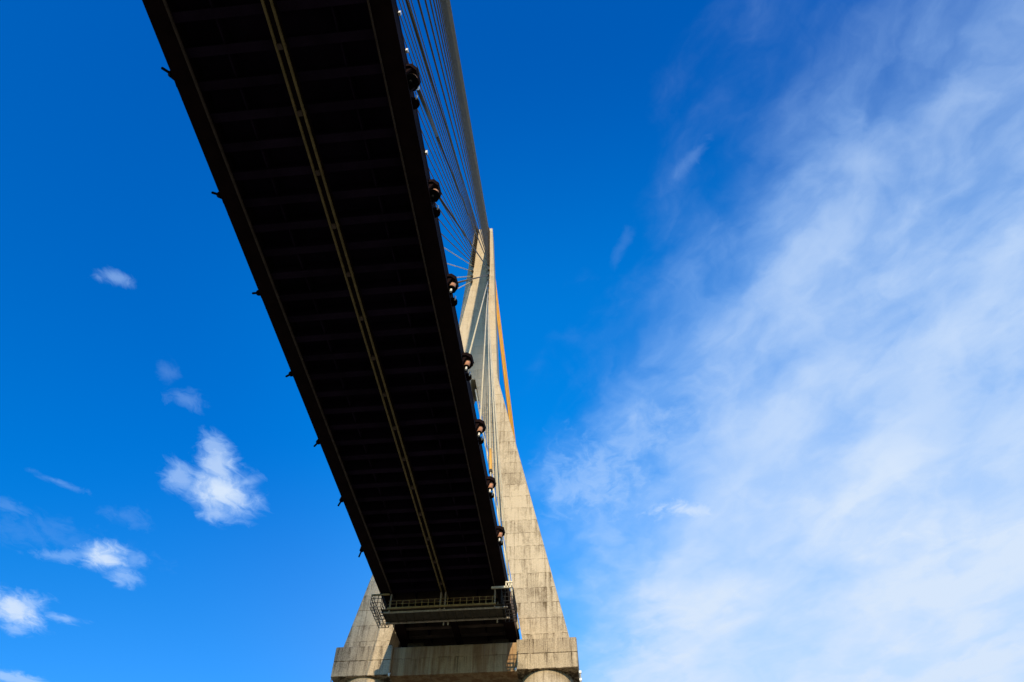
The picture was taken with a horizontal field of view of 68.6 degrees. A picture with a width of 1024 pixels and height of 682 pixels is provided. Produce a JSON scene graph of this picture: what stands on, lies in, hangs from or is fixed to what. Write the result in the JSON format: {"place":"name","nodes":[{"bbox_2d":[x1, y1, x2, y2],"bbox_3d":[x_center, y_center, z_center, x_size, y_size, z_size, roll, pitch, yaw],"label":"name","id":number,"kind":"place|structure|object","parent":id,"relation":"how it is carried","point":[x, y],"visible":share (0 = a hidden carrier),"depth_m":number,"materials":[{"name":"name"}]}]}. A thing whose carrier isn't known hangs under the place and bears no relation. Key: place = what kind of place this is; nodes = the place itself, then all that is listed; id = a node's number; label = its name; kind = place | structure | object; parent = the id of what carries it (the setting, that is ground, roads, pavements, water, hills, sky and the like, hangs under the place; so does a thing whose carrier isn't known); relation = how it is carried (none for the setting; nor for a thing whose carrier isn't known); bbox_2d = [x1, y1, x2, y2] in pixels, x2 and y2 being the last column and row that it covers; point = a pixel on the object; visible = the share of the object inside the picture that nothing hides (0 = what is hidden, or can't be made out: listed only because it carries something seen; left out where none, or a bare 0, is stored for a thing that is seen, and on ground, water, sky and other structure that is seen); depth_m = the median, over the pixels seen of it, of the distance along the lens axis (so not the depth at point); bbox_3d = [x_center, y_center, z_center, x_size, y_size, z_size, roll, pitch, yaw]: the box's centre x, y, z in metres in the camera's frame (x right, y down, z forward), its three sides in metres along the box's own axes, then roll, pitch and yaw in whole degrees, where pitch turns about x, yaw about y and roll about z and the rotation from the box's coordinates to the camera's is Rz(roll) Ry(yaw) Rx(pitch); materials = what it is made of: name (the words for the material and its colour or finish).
{"place":"outdoors","nodes":[
{"label":"outdoors","id":0,"kind":"place"},
{"bbox_2d":[0,0,1023,681],"label":"sky","id":1,"kind":"structure","parent":0,"point":[759,264],"materials":[{"name":"blue"}]},
{"label":"ground","id":2,"kind":"structure","parent":0,"visible":0},
{"bbox_2d":[330,228,581,681],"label":"bridge tower","id":3,"kind":"structure","parent":2,"relation":"on","point":[544,649],"depth_m":87.37,"materials":[{"name":"concrete"}]},
{"bbox_2d":[142,0,519,646],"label":"bridge deck","id":4,"kind":"structure","parent":3,"relation":"attached to","point":[304,118],"depth_m":53.56,"materials":[{"name":"paint"}]},
{"bbox_2d":[370,581,516,627],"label":"inspection gantry","id":5,"kind":"object","parent":4,"relation":"hanging from","point":[453,612],"visible":1,"depth_m":79.25,"materials":[{"name":"metal"}]},
{"bbox_2d":[397,6,477,241],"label":"stay cable","id":6,"kind":"object","parent":3,"relation":"attached to","point":[432,112],"visible":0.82,"depth_m":111.31,"materials":[{"name":"metal"}]},
{"bbox_2d":[398,0,477,240],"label":"stay cable","id":7,"kind":"object","parent":3,"relation":"attached to","point":[432,104],"visible":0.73,"depth_m":112.14,"materials":[{"name":"metal"}]},
{"bbox_2d":[402,0,477,238],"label":"stay cable","id":8,"kind":"object","parent":3,"relation":"attached to","point":[435,104],"visible":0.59,"depth_m":113.86,"materials":[{"name":"metal"}]},
{"bbox_2d":[403,35,476,243],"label":"stay cable","id":9,"kind":"object","parent":3,"relation":"attached to","point":[439,138],"visible":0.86,"depth_m":112.74,"materials":[{"name":"metal"}]},
{"bbox_2d":[405,1,477,234],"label":"stay cable","id":10,"kind":"object","parent":3,"relation":"attached to","point":[444,127],"visible":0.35,"depth_m":120.80,"materials":[{"name":"metal"}]},
{"bbox_2d":[408,61,476,246],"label":"stay cable","id":11,"kind":"object","parent":3,"relation":"attached to","point":[454,187],"visible":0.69,"depth_m":127.24,"materials":[{"name":"metal"}]},
{"bbox_2d":[408,0,478,234],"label":"stay cable","id":12,"kind":"object","parent":3,"relation":"attached to","point":[449,140],"visible":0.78,"depth_m":130.26,"materials":[{"name":"metal"}]},
{"bbox_2d":[411,0,478,232],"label":"stay cable","id":13,"kind":"object","parent":3,"relation":"attached to","point":[437,91],"visible":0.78,"depth_m":114.92,"materials":[{"name":"metal"}]},
{"bbox_2d":[414,91,476,247],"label":"stay cable","id":14,"kind":"object","parent":3,"relation":"attached to","point":[445,170],"visible":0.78,"depth_m":120.17,"materials":[{"name":"metal"}]},
{"bbox_2d":[417,108,475,248],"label":"stay cable","id":15,"kind":"object","parent":3,"relation":"attached to","point":[444,175],"visible":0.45,"depth_m":118.97,"materials":[{"name":"metal"}]},
{"bbox_2d":[405,0,489,263],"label":"stay cable","id":16,"kind":"object","parent":3,"relation":"attached to","point":[417,35],"visible":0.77,"depth_m":63.00,"materials":[{"name":"metal"}]},
{"bbox_2d":[421,129,475,252],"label":"stay cable","id":17,"kind":"object","parent":3,"relation":"attached to","point":[445,185],"visible":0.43,"depth_m":119.50,"materials":[{"name":"metal"}]},
{"bbox_2d":[425,149,475,253],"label":"stay cable","id":18,"kind":"object","parent":3,"relation":"attached to","point":[448,199],"visible":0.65,"depth_m":120.92,"materials":[{"name":"metal"}]},
{"bbox_2d":[429,169,475,255],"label":"stay cable","id":19,"kind":"object","parent":3,"relation":"attached to","point":[454,217],"visible":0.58,"depth_m":124.30,"materials":[{"name":"metal"}]},
{"bbox_2d":[416,87,489,265],"bbox_3d":[-5.154,-15.101,93.560,0.416,72.480,64.122,0,-49,1],"label":"stay cable","id":20,"kind":"object","parent":3,"relation":"attached to","point":[420,95],"visible":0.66,"depth_m":57.82,"materials":[{"name":"metal"}]},
{"bbox_2d":[417,0,489,260],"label":"stay cable","id":21,"kind":"object","parent":3,"relation":"attached to","point":[423,19],"visible":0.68,"depth_m":73.13,"materials":[{"name":"metal"}]},
{"bbox_2d":[435,202,474,260],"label":"stay cable","id":22,"kind":"object","parent":3,"relation":"attached to","point":[456,234],"visible":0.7,"depth_m":126.72,"materials":[{"name":"metal"}]},
{"bbox_2d":[438,218,474,262],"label":"stay cable","id":23,"kind":"object","parent":3,"relation":"attached to","point":[473,261],"visible":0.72,"depth_m":127.40,"materials":[{"name":"metal"}]},
{"bbox_2d":[424,0,489,258],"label":"stay cable","id":24,"kind":"object","parent":3,"relation":"attached to","point":[453,113],"visible":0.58,"depth_m":80.67,"materials":[{"name":"metal"}]},
{"bbox_2d":[439,199,474,258],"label":"stay cable","id":25,"kind":"object","parent":3,"relation":"attached to","point":[458,230],"visible":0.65,"depth_m":128.14,"materials":[{"name":"metal"}]},
{"bbox_2d":[441,233,474,264],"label":"stay cable","id":26,"kind":"object","parent":3,"relation":"attached to","point":[472,263],"visible":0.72,"depth_m":127.92,"materials":[{"name":"metal"}]},
{"bbox_2d":[444,247,473,266],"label":"stay cable","id":27,"kind":"object","parent":3,"relation":"attached to","point":[459,257],"visible":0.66,"depth_m":127.67,"materials":[{"name":"metal"}]},
{"bbox_2d":[429,0,489,256],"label":"stay cable","id":28,"kind":"object","parent":3,"relation":"attached to","point":[455,111],"visible":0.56,"depth_m":86.71,"materials":[{"name":"metal"}]},
{"bbox_2d":[433,0,489,254],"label":"stay cable","id":29,"kind":"object","parent":3,"relation":"attached to","point":[457,110],"visible":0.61,"depth_m":90.93,"materials":[{"name":"metal"}]},
{"bbox_2d":[435,0,489,252],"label":"stay cable","id":30,"kind":"object","parent":3,"relation":"attached to","point":[458,108],"visible":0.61,"depth_m":94.37,"materials":[{"name":"metal"}]},
{"bbox_2d":[438,0,489,249],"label":"stay cable","id":31,"kind":"object","parent":3,"relation":"attached to","point":[459,103],"visible":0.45,"depth_m":96.70,"materials":[{"name":"metal"}]},
{"bbox_2d":[439,0,489,247],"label":"stay cable","id":32,"kind":"object","parent":3,"relation":"attached to","point":[460,104],"visible":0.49,"depth_m":99.74,"materials":[{"name":"metal"}]},
{"bbox_2d":[439,197,489,270],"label":"stay cable","id":33,"kind":"object","parent":3,"relation":"attached to","point":[448,210],"visible":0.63,"depth_m":70.53,"materials":[{"name":"metal"}]},
{"bbox_2d":[441,0,489,245],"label":"stay cable","id":34,"kind":"object","parent":3,"relation":"attached to","point":[460,100],"visible":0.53,"depth_m":101.21,"materials":[{"name":"metal"}]},
{"bbox_2d":[442,0,489,243],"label":"stay cable","id":35,"kind":"object","parent":3,"relation":"attached to","point":[462,101],"visible":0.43,"depth_m":103.69,"materials":[{"name":"metal"}]},
{"bbox_2d":[444,0,489,241],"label":"stay cable","id":36,"kind":"object","parent":3,"relation":"attached to","point":[462,100],"visible":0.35,"depth_m":106.13,"materials":[{"name":"metal"}]},
{"bbox_2d":[445,0,489,239],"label":"stay cable","id":37,"kind":"object","parent":3,"relation":"attached to","point":[464,103],"visible":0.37,"depth_m":108.52,"materials":[{"name":"metal"}]},
{"bbox_2d":[446,0,489,237],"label":"stay cable","id":38,"kind":"object","parent":3,"relation":"attached to","point":[464,102],"visible":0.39,"depth_m":110.51,"materials":[{"name":"metal"}]},
{"bbox_2d":[447,0,489,235],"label":"stay cable","id":39,"kind":"object","parent":3,"relation":"attached to","point":[465,102],"visible":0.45,"depth_m":112.24,"materials":[{"name":"metal"}]},
{"bbox_2d":[448,0,489,233],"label":"stay cable","id":40,"kind":"object","parent":3,"relation":"attached to","point":[465,100],"visible":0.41,"depth_m":113.77,"materials":[{"name":"metal"}]},
{"bbox_2d":[449,1,489,232],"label":"stay cable","id":41,"kind":"object","parent":3,"relation":"attached to","point":[466,102],"visible":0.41,"depth_m":115.63,"materials":[{"name":"metal"}]},
{"bbox_2d":[449,0,489,230],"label":"stay cable","id":42,"kind":"object","parent":3,"relation":"attached to","point":[467,103],"visible":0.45,"depth_m":117.46,"materials":[{"name":"metal"}]},
{"bbox_2d":[458,274,489,282],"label":"stay cable","id":43,"kind":"object","parent":3,"relation":"attached to","point":[472,278],"visible":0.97,"depth_m":80.28,"materials":[{"name":"metal"}]},
{"bbox_2d":[469,279,488,352],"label":"stay cable","id":44,"kind":"object","parent":3,"relation":"attached to","point":[478,318],"visible":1,"depth_m":83.55,"materials":[{"name":"metal"}]},
{"bbox_2d":[480,284,488,418],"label":"stay cable","id":45,"kind":"object","parent":3,"relation":"attached to","point":[483,358],"visible":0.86,"depth_m":86.22,"materials":[{"name":"metal"}]},
{"bbox_2d":[487,289,492,475],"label":"stay cable","id":46,"kind":"object","parent":3,"relation":"attached to","point":[490,462],"visible":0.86,"depth_m":83.25,"materials":[{"name":"metal"}]},
{"bbox_2d":[486,295,500,525],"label":"stay cable","id":47,"kind":"object","parent":3,"relation":"attached to","point":[494,428],"visible":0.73,"depth_m":91.80,"materials":[{"name":"metal"}]},
{"bbox_2d":[486,300,508,574],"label":"stay cable","id":48,"kind":"object","parent":3,"relation":"attached to","point":[500,467],"visible":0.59,"depth_m":94.11,"materials":[{"name":"metal"}]},
{"bbox_2d":[497,320,508,416],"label":"stay cable","id":49,"kind":"object","parent":3,"relation":"attached to","point":[502,368],"visible":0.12,"depth_m":143.87,"materials":[{"name":"metal"}]},
{"bbox_2d":[496,305,510,423],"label":"stay cable","id":50,"kind":"object","parent":3,"relation":"attached to","point":[503,365],"visible":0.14,"depth_m":147.09,"materials":[{"name":"metal"}]},
{"bbox_2d":[497,318,509,420],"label":"stay cable","id":51,"kind":"object","parent":3,"relation":"attached to","point":[503,370],"visible":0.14,"depth_m":144.92,"materials":[{"name":"metal"}]},
{"bbox_2d":[497,316,509,418],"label":"stay cable","id":52,"kind":"object","parent":3,"relation":"attached to","point":[503,367],"visible":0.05,"depth_m":146.00,"materials":[{"name":"metal"}]},
{"bbox_2d":[496,301,511,426],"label":"stay cable","id":53,"kind":"object","parent":3,"relation":"attached to","point":[504,367],"visible":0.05,"depth_m":149.14,"materials":[{"name":"metal"}]},
{"bbox_2d":[496,303,511,427],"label":"stay cable","id":54,"kind":"object","parent":3,"relation":"attached to","point":[504,369],"visible":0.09,"depth_m":148.11,"materials":[{"name":"metal"}]},
{"bbox_2d":[496,297,512,429],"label":"stay cable","id":55,"kind":"object","parent":3,"relation":"attached to","point":[504,364],"visible":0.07,"depth_m":151.11,"materials":[{"name":"metal"}]},
{"bbox_2d":[496,299,512,430],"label":"stay cable","id":56,"kind":"object","parent":3,"relation":"attached to","point":[504,366],"visible":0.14,"depth_m":150.14,"materials":[{"name":"metal"}]},
{"bbox_2d":[496,293,513,433],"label":"stay cable","id":57,"kind":"object","parent":3,"relation":"attached to","point":[505,366],"visible":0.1,"depth_m":153.08,"materials":[{"name":"metal"}]},
{"bbox_2d":[496,295,513,434],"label":"stay cable","id":58,"kind":"object","parent":3,"relation":"attached to","point":[505,368],"visible":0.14,"depth_m":152.14,"materials":[{"name":"metal"}]},
{"bbox_2d":[495,279,515,441],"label":"stay cable","id":59,"kind":"object","parent":3,"relation":"attached to","point":[505,361],"visible":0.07,"depth_m":155.90,"materials":[{"name":"metal"}]},
{"bbox_2d":[496,291,514,438],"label":"stay cable","id":60,"kind":"object","parent":3,"relation":"attached to","point":[505,365],"visible":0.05,"depth_m":154.10,"materials":[{"name":"metal"}]},
{"bbox_2d":[496,289,514,436],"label":"stay cable","id":61,"kind":"object","parent":3,"relation":"attached to","point":[505,363],"visible":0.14,"depth_m":154.91,"materials":[{"name":"metal"}]}
]}

